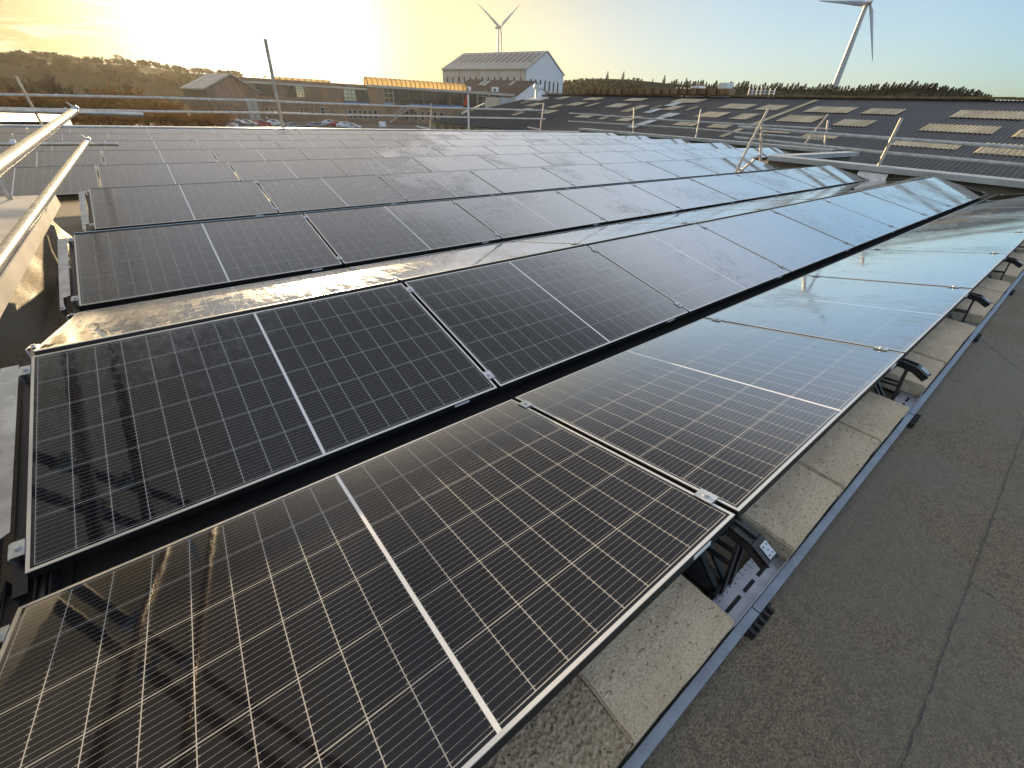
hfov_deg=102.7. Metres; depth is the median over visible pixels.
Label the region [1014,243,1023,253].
concrete block
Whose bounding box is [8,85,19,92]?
bare tree
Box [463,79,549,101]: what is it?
workshop
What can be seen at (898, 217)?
solar panel
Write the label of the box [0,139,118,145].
scaffold rail
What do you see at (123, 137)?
solar panel
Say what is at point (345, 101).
window
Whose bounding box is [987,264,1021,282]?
concrete block
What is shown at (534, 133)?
solar panel
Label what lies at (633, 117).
scaffold pole
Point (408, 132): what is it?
solar panel
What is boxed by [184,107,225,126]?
bare bush
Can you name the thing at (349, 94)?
window
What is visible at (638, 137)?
solar panel
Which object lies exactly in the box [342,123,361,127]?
parked car
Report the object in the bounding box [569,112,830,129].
scaffold rail
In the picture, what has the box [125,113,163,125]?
bare bush
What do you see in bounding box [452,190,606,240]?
solar panel
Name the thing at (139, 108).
bare bush
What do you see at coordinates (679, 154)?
solar panel
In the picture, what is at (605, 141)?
solar panel
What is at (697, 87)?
plant cabinet
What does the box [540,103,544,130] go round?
scaffold pole
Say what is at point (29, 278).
parapet wall
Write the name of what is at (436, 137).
solar panel
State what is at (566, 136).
solar panel
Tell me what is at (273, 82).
scaffold pole
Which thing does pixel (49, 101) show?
bare bush
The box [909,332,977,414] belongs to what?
edge channel
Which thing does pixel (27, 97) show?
scaffold pole
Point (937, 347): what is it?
concrete block
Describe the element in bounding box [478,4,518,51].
wind turbine
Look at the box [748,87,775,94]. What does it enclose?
scaffold tower
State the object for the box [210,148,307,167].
solar panel
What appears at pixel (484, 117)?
scaffold rail
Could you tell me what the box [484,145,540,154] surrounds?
solar panel
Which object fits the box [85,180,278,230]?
solar panel
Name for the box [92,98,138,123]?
bare bush
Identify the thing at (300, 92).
window
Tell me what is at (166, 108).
bare bush
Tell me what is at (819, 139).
scaffold rail
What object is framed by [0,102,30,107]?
bare bush
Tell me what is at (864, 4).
wind turbine
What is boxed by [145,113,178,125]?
bare bush
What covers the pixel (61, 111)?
scaffold rail
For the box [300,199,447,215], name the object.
solar panel
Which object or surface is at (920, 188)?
solar panel
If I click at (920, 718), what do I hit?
roof seam
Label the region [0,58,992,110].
hills
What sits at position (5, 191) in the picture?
scaffold pole
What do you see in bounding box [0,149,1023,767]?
roof
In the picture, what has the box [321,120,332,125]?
parked car
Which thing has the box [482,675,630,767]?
concrete block
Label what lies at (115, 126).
parapet wall
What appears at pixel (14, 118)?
shed
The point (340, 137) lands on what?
solar panel
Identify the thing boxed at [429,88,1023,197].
warehouse
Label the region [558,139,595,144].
solar panel
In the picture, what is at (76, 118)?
bare bush
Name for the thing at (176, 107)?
bare bush
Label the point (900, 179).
solar panel
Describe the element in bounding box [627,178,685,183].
solar panel
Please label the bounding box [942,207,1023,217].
solar panel
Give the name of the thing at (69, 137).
solar panel
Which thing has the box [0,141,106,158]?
solar panel
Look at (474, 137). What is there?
solar panel
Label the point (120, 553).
plastic tray
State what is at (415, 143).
solar panel
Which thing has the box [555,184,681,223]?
solar panel
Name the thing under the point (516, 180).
solar panel
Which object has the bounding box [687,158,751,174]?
solar panel
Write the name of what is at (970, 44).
sky
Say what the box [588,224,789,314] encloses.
solar panel
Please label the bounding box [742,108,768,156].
scaffold pole
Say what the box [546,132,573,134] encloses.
solar panel
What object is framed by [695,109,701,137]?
scaffold pole
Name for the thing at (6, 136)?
solar panel
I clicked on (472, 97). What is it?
window
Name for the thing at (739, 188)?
solar panel
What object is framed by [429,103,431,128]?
scaffold pole
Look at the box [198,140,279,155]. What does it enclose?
solar panel
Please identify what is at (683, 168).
solar panel
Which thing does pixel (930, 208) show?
solar panel
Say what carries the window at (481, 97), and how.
in the brick building
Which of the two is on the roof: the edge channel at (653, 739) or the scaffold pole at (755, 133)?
the edge channel at (653, 739)
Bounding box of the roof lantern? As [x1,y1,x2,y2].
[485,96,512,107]
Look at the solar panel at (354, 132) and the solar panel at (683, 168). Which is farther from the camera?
the solar panel at (354, 132)
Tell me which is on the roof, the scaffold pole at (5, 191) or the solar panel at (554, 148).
the solar panel at (554, 148)
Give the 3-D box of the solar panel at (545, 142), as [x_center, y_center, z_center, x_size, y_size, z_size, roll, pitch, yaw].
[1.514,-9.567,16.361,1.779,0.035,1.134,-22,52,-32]
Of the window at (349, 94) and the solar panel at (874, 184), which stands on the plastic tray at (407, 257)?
the solar panel at (874, 184)
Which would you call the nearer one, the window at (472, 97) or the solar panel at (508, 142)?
the solar panel at (508, 142)
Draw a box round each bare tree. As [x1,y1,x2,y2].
[0,82,32,102]
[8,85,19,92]
[11,81,44,97]
[36,66,76,124]
[43,91,107,120]
[79,88,124,103]
[85,76,148,103]
[112,53,123,64]
[133,92,159,124]
[143,92,188,117]
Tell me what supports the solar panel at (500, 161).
on the roof
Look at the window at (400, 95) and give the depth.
147.29 m
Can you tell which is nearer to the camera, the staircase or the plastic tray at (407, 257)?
the plastic tray at (407, 257)
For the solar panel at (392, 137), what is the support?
on the roof
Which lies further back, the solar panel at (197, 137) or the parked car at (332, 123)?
the parked car at (332, 123)
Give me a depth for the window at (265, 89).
128.15 m
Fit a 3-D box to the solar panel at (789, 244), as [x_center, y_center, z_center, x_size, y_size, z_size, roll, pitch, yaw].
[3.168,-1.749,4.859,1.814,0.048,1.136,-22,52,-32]
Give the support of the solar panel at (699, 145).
on the roof
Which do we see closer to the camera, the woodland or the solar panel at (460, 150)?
the solar panel at (460, 150)
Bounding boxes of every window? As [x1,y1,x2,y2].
[255,83,274,95]
[282,86,294,96]
[295,86,304,97]
[342,86,356,101]
[345,101,368,103]
[355,87,368,101]
[383,88,393,102]
[393,89,408,102]
[409,90,422,103]
[423,90,436,103]
[437,91,449,104]
[450,92,462,104]
[463,90,476,105]
[478,91,487,105]
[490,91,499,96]
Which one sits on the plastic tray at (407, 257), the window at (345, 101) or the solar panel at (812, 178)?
the solar panel at (812, 178)
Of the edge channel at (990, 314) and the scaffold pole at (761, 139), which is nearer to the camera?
the edge channel at (990, 314)
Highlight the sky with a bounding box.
[0,0,1023,100]
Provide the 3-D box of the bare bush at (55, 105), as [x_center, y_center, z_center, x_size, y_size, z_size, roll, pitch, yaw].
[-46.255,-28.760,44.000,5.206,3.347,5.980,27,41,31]
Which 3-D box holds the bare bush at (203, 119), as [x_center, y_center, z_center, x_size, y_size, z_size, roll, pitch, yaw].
[-27.251,-22.564,35.595,3.143,1.677,2.736,9,34,9]
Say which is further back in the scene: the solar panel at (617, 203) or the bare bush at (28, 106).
the bare bush at (28, 106)
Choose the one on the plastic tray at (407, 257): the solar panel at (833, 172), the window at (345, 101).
the solar panel at (833, 172)
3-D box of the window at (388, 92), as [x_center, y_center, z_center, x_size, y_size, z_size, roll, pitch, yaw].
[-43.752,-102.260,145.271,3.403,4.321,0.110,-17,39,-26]
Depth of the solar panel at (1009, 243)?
4.90 m
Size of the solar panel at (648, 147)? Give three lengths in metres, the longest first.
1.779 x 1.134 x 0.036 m
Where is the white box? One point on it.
(382, 124)
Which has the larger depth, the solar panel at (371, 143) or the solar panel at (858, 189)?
the solar panel at (371, 143)
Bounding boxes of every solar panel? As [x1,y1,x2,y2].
[0,127,26,133]
[0,133,12,140]
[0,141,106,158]
[0,150,103,172]
[0,165,99,196]
[0,399,734,767]
[7,283,496,577]
[12,133,108,147]
[25,267,398,358]
[27,127,109,140]
[67,214,342,309]
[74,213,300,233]
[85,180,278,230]
[97,162,239,187]
[102,149,216,164]
[106,140,201,149]
[108,133,190,140]
[110,128,182,133]
[181,129,244,137]
[188,134,259,146]
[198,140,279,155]
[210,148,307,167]
[229,159,346,181]
[242,129,299,133]
[256,134,320,139]
[256,175,406,213]
[274,140,346,147]
[297,130,348,134]
[298,147,382,159]
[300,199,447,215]
[304,200,500,266]
[316,134,372,140]
[330,157,430,175]
[340,140,403,146]
[344,130,391,134]
[349,240,581,283]
[368,135,418,139]
[370,146,443,157]
[377,170,502,202]
[388,131,429,134]
[396,140,452,146]
[404,246,687,390]
[411,155,498,171]
[413,135,459,139]
[426,131,464,134]
[431,146,496,155]
[445,140,496,145]
[448,190,550,200]
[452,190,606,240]
[454,135,496,139]
[460,131,495,134]
[469,167,575,193]
[478,154,553,168]
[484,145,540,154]
[488,140,532,145]
[490,135,527,139]
[492,132,523,134]
[512,221,691,246]
[515,318,903,519]
[520,132,549,134]
[522,135,557,139]
[526,139,567,144]
[528,145,579,152]
[534,152,601,165]
[541,164,633,187]
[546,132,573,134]
[551,135,583,138]
[554,183,626,190]
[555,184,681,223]
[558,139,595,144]
[568,144,613,151]
[570,132,597,135]
[577,135,607,138]
[579,151,640,163]
[588,139,623,143]
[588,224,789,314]
[594,133,617,135]
[599,162,679,181]
[601,144,645,150]
[604,136,630,138]
[615,139,648,143]
[619,150,673,161]
[621,208,765,224]
[626,136,650,138]
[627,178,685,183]
[631,178,738,210]
[632,144,671,150]
[639,139,669,143]
[646,160,718,177]
[653,150,704,159]
[660,143,694,149]
[662,139,689,142]
[682,143,717,148]
[685,149,728,158]
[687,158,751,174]
[689,174,781,201]
[692,198,817,210]
[698,210,853,273]
[705,143,736,148]
[705,275,971,357]
[711,148,757,158]
[720,157,778,171]
[734,148,772,157]
[736,171,816,194]
[746,190,856,201]
[756,147,790,154]
[771,199,897,248]
[772,168,845,188]
[795,185,887,193]
[805,165,869,184]
[805,248,1008,291]
[823,192,929,230]
[825,180,911,188]
[855,176,931,183]
[861,185,953,217]
[869,230,1023,255]
[891,181,972,208]
[911,217,1023,231]
[916,177,987,200]
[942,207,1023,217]
[963,200,1023,208]
[982,194,1023,200]
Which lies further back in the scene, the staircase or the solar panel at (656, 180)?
the staircase
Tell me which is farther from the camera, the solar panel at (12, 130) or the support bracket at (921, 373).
the solar panel at (12, 130)
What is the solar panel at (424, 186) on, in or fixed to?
on the plastic tray
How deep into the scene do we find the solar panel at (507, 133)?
20.52 m
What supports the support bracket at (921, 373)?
on the roof
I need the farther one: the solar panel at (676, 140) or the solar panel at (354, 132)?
the solar panel at (676, 140)
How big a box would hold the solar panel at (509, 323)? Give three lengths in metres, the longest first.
1.814 x 1.136 x 0.048 m
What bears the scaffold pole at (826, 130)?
attached to the scaffold rail at (780, 126)
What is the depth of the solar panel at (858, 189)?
8.37 m
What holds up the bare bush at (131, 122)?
on the ground
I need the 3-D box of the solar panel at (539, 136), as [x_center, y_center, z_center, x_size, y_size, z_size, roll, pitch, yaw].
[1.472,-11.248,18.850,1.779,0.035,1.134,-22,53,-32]
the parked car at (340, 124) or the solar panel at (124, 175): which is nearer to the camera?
the solar panel at (124, 175)
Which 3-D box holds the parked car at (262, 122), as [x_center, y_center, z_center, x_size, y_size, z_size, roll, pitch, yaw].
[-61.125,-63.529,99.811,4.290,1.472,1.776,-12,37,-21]
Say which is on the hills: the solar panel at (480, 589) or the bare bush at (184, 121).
the bare bush at (184, 121)
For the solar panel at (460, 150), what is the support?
on the roof
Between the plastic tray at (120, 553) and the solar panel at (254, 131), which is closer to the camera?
the plastic tray at (120, 553)
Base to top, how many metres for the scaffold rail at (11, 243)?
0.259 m
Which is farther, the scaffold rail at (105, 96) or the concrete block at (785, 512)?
the scaffold rail at (105, 96)
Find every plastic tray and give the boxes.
[74,199,983,583]
[94,183,854,309]
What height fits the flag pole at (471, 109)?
3.176 m
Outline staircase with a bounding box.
[389,107,418,123]
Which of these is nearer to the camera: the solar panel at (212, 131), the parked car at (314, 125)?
the solar panel at (212, 131)
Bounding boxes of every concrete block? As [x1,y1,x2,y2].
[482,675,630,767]
[578,574,734,754]
[740,463,841,561]
[796,422,879,500]
[838,391,908,454]
[880,352,944,396]
[911,333,961,373]
[930,318,975,343]
[946,298,993,323]
[972,287,1002,312]
[977,278,1010,293]
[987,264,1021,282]
[1001,260,1023,272]
[1008,252,1023,260]
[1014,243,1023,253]
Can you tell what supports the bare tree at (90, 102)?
on the ground
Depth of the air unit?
165.40 m
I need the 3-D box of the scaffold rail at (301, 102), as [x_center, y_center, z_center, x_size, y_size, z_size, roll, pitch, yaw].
[-7.604,-14.287,20.953,7.983,0.138,0.121,-22,41,-32]
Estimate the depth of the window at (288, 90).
131.06 m
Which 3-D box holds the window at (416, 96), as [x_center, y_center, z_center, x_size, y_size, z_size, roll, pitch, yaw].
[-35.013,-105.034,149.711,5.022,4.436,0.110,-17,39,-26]
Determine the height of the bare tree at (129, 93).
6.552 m
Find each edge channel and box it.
[622,607,758,767]
[752,413,913,613]
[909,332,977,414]
[974,288,1011,332]
[1010,270,1023,288]
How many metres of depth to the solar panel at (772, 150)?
18.06 m
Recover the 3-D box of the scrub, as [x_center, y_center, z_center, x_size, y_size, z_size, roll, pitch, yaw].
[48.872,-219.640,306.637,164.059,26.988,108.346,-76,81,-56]
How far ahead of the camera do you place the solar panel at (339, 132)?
15.85 m
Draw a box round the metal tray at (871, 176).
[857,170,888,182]
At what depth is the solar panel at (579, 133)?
23.38 m
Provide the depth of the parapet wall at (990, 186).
10.91 m
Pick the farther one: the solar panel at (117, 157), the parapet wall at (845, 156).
the parapet wall at (845, 156)
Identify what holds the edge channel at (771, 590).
on the roof
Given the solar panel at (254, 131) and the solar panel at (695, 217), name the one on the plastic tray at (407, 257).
the solar panel at (695, 217)
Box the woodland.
[0,49,243,94]
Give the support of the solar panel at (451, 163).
on the roof
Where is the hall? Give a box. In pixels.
[441,51,564,94]
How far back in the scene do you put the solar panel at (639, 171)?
9.78 m
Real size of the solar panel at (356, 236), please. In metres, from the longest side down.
1.814 x 1.136 x 0.048 m
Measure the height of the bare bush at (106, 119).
1.832 m
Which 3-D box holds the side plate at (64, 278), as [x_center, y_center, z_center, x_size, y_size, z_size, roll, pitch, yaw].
[-3.340,-0.819,3.097,0.093,0.080,1.200,-22,53,-32]
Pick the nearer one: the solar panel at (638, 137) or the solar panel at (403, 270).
the solar panel at (403, 270)
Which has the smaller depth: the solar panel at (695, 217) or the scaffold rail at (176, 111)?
the solar panel at (695, 217)
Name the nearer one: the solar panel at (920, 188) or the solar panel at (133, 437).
the solar panel at (133, 437)
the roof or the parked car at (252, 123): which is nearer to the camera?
the roof
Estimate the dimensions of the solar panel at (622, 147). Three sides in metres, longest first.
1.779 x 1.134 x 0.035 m
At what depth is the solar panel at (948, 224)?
5.91 m
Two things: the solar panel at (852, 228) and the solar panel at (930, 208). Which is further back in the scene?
the solar panel at (930, 208)
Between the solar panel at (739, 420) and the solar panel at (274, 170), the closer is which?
the solar panel at (739, 420)
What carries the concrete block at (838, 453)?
on the roof
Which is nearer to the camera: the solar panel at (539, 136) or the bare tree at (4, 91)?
the solar panel at (539, 136)
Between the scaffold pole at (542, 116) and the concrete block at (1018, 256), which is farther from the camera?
the scaffold pole at (542, 116)
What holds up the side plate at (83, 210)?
on the roof
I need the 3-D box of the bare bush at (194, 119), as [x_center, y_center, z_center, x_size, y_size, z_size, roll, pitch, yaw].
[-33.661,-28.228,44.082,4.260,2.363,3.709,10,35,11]
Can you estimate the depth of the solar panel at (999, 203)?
7.93 m
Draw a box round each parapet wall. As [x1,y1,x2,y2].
[0,124,579,132]
[0,195,72,398]
[578,128,836,153]
[767,155,1023,197]
[775,151,859,161]
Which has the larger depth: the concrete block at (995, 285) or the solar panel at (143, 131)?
the solar panel at (143, 131)
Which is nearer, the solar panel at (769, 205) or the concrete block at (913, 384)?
the concrete block at (913, 384)
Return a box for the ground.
[76,113,433,128]
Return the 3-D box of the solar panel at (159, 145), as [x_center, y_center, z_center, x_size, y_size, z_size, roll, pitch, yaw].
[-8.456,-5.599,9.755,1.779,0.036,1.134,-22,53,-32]
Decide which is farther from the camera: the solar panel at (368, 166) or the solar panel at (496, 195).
the solar panel at (368, 166)
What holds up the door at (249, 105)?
in the gabled shed at (226, 85)
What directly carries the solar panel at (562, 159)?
on the roof
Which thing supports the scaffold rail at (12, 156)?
attached to the scaffold pole
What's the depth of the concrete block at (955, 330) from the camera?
3.08 m
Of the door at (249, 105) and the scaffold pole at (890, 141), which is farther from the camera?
the door at (249, 105)
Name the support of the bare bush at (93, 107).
on the ground
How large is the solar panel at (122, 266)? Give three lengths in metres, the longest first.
1.853 x 1.136 x 0.064 m
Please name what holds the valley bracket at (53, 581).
on the roof
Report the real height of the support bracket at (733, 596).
0.328 m
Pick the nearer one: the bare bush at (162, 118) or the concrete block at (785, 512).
the concrete block at (785, 512)
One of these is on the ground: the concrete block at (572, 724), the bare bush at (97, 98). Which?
the bare bush at (97, 98)
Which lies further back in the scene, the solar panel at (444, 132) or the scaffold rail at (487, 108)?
the scaffold rail at (487, 108)
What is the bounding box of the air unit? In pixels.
[491,87,498,91]
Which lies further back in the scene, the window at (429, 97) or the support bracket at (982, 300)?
the window at (429, 97)
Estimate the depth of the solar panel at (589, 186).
6.68 m
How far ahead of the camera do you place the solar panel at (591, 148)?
14.87 m
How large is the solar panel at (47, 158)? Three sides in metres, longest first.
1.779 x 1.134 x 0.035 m
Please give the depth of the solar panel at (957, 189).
9.53 m
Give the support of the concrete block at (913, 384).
on the roof
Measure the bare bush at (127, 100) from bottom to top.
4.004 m
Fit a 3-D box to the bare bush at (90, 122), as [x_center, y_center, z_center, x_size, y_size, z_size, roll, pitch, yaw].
[-33.827,-21.098,33.379,2.486,1.461,2.856,29,42,33]
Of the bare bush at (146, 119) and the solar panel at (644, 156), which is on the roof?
the solar panel at (644, 156)
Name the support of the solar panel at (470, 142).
on the roof
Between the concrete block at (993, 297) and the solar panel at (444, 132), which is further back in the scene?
the solar panel at (444, 132)
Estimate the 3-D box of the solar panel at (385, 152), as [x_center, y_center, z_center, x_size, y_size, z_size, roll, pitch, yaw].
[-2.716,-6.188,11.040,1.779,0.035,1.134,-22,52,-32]
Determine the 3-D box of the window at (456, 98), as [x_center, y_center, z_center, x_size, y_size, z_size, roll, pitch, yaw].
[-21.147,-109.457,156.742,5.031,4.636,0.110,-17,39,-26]
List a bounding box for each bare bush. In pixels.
[0,86,58,107]
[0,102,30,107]
[6,99,72,107]
[22,89,91,123]
[39,97,105,119]
[70,115,86,124]
[74,89,117,123]
[76,97,114,124]
[78,115,112,124]
[82,108,126,125]
[92,98,127,123]
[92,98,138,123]
[109,95,173,125]
[109,102,154,125]
[110,116,139,125]
[119,109,142,125]
[125,98,178,124]
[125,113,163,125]
[143,100,191,125]
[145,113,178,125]
[151,103,197,125]
[157,109,184,125]
[169,114,196,125]
[179,113,214,126]
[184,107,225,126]
[185,109,215,126]
[197,106,223,126]
[211,113,237,126]
[213,114,237,126]
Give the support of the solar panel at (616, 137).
on the roof
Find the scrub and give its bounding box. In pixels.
[563,77,642,95]
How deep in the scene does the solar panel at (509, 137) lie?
18.00 m
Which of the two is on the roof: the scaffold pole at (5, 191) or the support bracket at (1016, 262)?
the support bracket at (1016, 262)
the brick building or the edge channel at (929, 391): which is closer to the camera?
the edge channel at (929, 391)
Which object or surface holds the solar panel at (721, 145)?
on the roof
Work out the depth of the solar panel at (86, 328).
2.54 m
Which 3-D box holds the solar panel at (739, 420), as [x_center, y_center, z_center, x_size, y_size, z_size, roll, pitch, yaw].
[1.078,-0.043,2.171,1.814,0.050,1.136,-22,29,-32]
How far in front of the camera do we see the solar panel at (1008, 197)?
8.93 m
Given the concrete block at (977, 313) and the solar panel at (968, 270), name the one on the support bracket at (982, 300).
the solar panel at (968, 270)
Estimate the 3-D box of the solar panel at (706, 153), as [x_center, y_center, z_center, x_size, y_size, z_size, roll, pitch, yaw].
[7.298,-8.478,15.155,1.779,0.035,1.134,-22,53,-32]
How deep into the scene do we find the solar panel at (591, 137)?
20.82 m
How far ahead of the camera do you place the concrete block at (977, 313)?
3.45 m
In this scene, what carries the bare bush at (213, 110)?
on the ground
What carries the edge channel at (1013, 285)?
on the roof
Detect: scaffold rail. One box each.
[0,93,280,101]
[0,102,78,176]
[0,107,144,116]
[0,135,90,276]
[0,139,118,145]
[4,107,282,113]
[279,100,432,107]
[282,112,432,116]
[430,107,547,110]
[431,116,544,119]
[568,121,822,140]
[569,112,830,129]
[734,136,1023,166]
[738,126,1023,149]
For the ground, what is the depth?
127.96 m
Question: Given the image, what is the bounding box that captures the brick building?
[237,76,514,123]
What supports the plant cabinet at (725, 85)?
on the warehouse
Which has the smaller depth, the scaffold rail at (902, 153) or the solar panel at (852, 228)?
the solar panel at (852, 228)
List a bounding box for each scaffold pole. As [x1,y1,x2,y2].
[0,177,13,198]
[14,76,42,124]
[263,39,284,127]
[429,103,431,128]
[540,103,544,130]
[633,107,634,131]
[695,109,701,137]
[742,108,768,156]
[759,123,762,161]
[802,114,828,146]
[823,120,828,144]
[877,118,902,165]
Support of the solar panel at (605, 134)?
on the roof
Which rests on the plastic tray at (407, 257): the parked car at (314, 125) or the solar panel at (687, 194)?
the solar panel at (687, 194)
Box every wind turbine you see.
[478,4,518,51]
[820,0,873,88]
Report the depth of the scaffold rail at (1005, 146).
11.45 m
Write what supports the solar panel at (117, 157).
on the roof
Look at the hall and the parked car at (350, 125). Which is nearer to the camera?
the parked car at (350, 125)
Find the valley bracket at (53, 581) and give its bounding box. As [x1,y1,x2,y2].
[0,561,75,642]
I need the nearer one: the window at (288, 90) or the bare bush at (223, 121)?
the bare bush at (223, 121)
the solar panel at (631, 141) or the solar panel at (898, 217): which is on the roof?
the solar panel at (631, 141)
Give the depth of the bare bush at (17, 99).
41.57 m
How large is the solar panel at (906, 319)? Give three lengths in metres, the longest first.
1.814 x 1.136 x 0.050 m
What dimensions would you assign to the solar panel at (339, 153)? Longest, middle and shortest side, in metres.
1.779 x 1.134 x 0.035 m
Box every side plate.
[0,361,33,600]
[57,238,82,317]
[78,191,95,231]
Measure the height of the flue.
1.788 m
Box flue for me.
[524,84,548,100]
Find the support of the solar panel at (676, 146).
on the roof
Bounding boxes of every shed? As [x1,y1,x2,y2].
[0,113,71,124]
[179,73,265,120]
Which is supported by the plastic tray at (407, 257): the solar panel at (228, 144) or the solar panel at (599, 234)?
the solar panel at (599, 234)
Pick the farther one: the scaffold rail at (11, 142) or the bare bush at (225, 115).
the bare bush at (225, 115)
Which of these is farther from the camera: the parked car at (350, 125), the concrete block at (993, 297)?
the parked car at (350, 125)
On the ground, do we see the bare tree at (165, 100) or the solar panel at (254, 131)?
the bare tree at (165, 100)
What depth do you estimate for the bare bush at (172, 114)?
34.63 m
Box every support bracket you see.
[683,518,788,639]
[874,357,930,427]
[948,292,990,341]
[988,257,1023,294]
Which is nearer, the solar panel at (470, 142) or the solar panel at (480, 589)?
the solar panel at (480, 589)
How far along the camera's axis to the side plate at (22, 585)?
1.51 m
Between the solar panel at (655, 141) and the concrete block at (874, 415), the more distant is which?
the solar panel at (655, 141)
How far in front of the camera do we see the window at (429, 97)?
152.15 m
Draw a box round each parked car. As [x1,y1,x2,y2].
[215,121,237,126]
[232,120,250,126]
[241,120,257,126]
[253,119,270,126]
[267,119,284,126]
[284,122,302,127]
[306,122,325,127]
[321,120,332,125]
[329,121,340,126]
[336,121,348,127]
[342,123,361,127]
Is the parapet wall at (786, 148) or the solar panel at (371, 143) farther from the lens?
the parapet wall at (786, 148)
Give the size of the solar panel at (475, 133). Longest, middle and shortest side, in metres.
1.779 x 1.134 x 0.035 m
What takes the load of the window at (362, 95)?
in the brick building
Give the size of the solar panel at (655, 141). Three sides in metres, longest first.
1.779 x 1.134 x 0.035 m
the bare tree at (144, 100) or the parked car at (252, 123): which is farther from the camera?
the parked car at (252, 123)
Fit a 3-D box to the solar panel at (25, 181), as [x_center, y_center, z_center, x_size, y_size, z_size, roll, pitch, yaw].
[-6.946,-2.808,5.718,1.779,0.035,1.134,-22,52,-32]
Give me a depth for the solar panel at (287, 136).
13.30 m
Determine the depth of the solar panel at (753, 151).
17.00 m
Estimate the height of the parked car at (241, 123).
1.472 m
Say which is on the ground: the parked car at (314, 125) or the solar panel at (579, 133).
the parked car at (314, 125)
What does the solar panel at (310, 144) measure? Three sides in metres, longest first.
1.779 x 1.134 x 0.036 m
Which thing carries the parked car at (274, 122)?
on the ground
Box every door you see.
[245,98,255,119]
[251,98,260,119]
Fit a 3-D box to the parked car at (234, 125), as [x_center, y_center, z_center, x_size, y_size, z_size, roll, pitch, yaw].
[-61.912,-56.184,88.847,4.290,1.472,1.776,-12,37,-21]
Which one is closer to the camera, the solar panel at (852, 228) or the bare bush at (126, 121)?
the solar panel at (852, 228)
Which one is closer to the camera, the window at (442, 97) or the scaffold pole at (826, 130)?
the scaffold pole at (826, 130)
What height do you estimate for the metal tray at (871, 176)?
0.290 m
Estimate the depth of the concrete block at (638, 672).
1.14 m
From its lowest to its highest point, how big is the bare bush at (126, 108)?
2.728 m
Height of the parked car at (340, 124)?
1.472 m
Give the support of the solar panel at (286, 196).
on the plastic tray
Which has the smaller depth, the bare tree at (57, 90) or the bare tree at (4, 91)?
the bare tree at (4, 91)
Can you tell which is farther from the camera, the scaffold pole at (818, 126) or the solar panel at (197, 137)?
the scaffold pole at (818, 126)
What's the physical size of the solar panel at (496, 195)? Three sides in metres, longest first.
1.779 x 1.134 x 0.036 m
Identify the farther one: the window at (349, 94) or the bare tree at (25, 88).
the window at (349, 94)
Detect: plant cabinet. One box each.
[690,86,705,96]
[716,83,733,96]
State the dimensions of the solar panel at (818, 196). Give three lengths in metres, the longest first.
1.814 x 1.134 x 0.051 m
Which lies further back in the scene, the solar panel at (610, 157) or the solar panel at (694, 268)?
the solar panel at (610, 157)
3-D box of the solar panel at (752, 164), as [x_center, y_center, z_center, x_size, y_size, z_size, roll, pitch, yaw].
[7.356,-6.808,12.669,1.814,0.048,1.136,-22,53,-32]
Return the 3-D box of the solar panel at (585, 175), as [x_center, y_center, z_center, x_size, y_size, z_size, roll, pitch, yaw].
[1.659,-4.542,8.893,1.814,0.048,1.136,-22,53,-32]
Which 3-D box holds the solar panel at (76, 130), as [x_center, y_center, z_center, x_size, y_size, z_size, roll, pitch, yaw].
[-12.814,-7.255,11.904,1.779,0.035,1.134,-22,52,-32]
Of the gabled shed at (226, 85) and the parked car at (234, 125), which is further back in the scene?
the gabled shed at (226, 85)
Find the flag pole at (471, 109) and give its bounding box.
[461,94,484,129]
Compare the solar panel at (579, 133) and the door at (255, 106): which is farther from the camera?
the door at (255, 106)
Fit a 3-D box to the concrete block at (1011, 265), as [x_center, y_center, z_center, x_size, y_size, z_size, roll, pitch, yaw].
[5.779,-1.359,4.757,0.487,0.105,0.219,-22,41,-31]
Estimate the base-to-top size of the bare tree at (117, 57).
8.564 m
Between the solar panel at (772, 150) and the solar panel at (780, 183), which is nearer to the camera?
the solar panel at (780, 183)
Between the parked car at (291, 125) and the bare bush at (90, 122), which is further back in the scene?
the parked car at (291, 125)
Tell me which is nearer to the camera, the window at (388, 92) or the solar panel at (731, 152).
the solar panel at (731, 152)
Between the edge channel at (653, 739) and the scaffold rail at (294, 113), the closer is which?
the edge channel at (653, 739)
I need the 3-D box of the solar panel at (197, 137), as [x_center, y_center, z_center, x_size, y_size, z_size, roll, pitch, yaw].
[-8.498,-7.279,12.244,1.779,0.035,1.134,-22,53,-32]
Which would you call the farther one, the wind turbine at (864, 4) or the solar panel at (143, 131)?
the wind turbine at (864, 4)
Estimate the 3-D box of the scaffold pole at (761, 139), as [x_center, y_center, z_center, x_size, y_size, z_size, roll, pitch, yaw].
[8.499,-8.140,13.963,0.123,1.350,0.622,-9,36,-17]
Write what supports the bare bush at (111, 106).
on the ground
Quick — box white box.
[379,121,385,126]
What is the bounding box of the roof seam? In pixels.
[899,430,1023,767]
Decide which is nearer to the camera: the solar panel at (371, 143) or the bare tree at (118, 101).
the solar panel at (371, 143)

